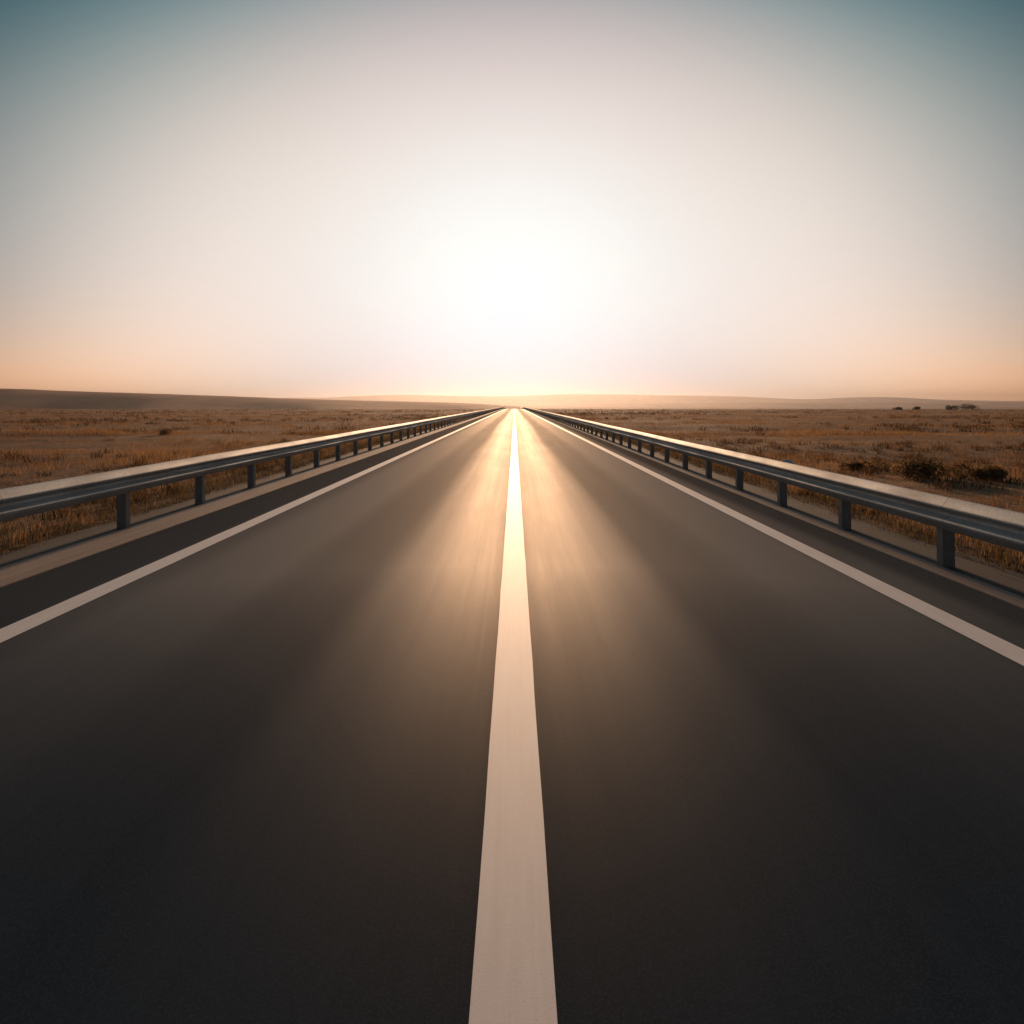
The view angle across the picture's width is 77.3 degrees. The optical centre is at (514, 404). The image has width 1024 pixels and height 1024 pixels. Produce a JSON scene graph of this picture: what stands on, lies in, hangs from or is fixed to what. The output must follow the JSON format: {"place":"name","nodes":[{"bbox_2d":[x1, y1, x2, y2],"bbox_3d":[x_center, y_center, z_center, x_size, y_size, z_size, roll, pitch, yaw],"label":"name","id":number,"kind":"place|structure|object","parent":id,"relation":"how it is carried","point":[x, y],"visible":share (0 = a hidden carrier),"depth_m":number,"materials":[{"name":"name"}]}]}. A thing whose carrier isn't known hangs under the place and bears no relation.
{"place":"outdoors","nodes":[
{"label":"outdoors","id":0,"kind":"place"},
{"bbox_2d":[0,389,520,408],"bbox_3d":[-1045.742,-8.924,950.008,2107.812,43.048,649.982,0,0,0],"label":"ridge","id":1,"kind":"structure","parent":0,"point":[28,399],"depth_m":848.87,"materials":[{"name":"soil"}]},
{"bbox_2d":[0,409,1023,1023],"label":"road","id":2,"kind":"structure","parent":0,"point":[512,717],"depth_m":2.86,"materials":[{"name":"black asphalt"}]},
{"bbox_2d":[0,407,1023,571],"bbox_3d":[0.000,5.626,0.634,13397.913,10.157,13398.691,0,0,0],"label":"ground","id":3,"kind":"structure","parent":0,"point":[693,428],"depth_m":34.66,"materials":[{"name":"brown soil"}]},
{"bbox_2d":[158,427,172,434],"bbox_3d":[-20.656,1.589,37.846,0.683,0.643,0.960,0,0,-43],"label":"shrub","id":4,"kind":"object","parent":3,"relation":"on","point":[166,431],"visible":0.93,"depth_m":37.80,"materials":[{"name":"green plant"}]},
{"bbox_2d":[0,418,469,566],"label":"verge","id":5,"kind":"structure","parent":3,"relation":"on","point":[36,549],"depth_m":8.60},
{"bbox_2d":[0,409,501,587],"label":"kerb","id":6,"kind":"structure","parent":3,"relation":"on","point":[18,571],"depth_m":8.14,"materials":[{"name":"concrete"}]},
{"bbox_2d":[0,407,506,527],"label":"guardrail","id":7,"kind":"object","parent":3,"relation":"on","point":[121,485],"visible":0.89,"depth_m":8.97,"materials":[{"name":"metal"}]},
{"bbox_2d":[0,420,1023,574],"bbox_3d":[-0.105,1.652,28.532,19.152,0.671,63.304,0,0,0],"label":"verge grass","id":8,"kind":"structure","parent":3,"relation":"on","point":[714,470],"depth_m":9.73,"materials":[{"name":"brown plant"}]},
{"bbox_2d":[521,407,1023,566],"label":"guardrail","id":9,"kind":"object","parent":3,"relation":"on","point":[948,518],"visible":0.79,"depth_m":7.48,"materials":[{"name":"metal"}]},
{"bbox_2d":[528,410,1023,609],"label":"kerb","id":10,"kind":"structure","parent":3,"relation":"on","point":[1013,599],"depth_m":7.13,"materials":[{"name":"concrete"}]},
{"bbox_2d":[550,418,1023,596],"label":"verge","id":11,"kind":"structure","parent":3,"relation":"on","point":[1010,580],"depth_m":7.44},
{"bbox_2d":[838,459,889,470],"bbox_3d":[9.811,1.721,17.820,1.505,0.446,0.886,0,0,0],"label":"shrub","id":12,"kind":"object","parent":3,"relation":"on","point":[856,465],"visible":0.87,"depth_m":17.86,"materials":[{"name":"brown plant"}]},
{"bbox_2d":[886,455,949,479],"bbox_3d":[9.858,1.550,15.559,1.313,0.723,0.945,0,0,0],"label":"shrub","id":13,"kind":"object","parent":3,"relation":"on","point":[924,466],"visible":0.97,"depth_m":15.45,"materials":[{"name":"green plant"}]},
{"bbox_2d":[946,405,959,409],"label":"bush","id":14,"kind":"object","parent":3,"relation":"on","point":[950,407],"visible":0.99,"depth_m":237.65,"materials":[{"name":"green plant"}]},
{"bbox_2d":[960,403,979,409],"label":"bush","id":15,"kind":"object","parent":3,"relation":"on","point":[971,407],"visible":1,"depth_m":235.76,"materials":[{"name":"green plant"}]},
{"bbox_2d":[949,462,1007,480],"bbox_3d":[11.085,1.636,15.330,1.207,0.536,0.728,0,0,44],"label":"shrub","id":16,"kind":"object","parent":3,"relation":"on","point":[986,471],"visible":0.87,"depth_m":15.21,"materials":[{"name":"green plant"}]},
{"bbox_2d":[0,0,1023,400],"label":"sky","id":17,"kind":"structure","parent":0,"point":[785,199],"materials":[{"name":"white"}]},
{"bbox_2d":[291,394,1023,405],"bbox_3d":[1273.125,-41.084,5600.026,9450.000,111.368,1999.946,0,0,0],"label":"hills","id":18,"kind":"structure","parent":0,"point":[552,399],"depth_m":5287.55,"materials":[{"name":"soil"}]},
{"bbox_2d":[520,402,1023,406],"bbox_3d":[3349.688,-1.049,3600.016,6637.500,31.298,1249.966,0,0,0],"label":"ridge","id":19,"kind":"structure","parent":0,"point":[939,404],"depth_m":3382.39,"materials":[{"name":"soil"}]},
{"bbox_2d":[781,459,794,463],"bbox_3d":[7.036,1.630,16.507,0.499,0.456,0.353,0,0,0],"label":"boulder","id":20,"kind":"object","parent":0,"point":[788,461],"visible":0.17,"depth_m":16.44,"materials":[{"name":"stone"}]}
]}

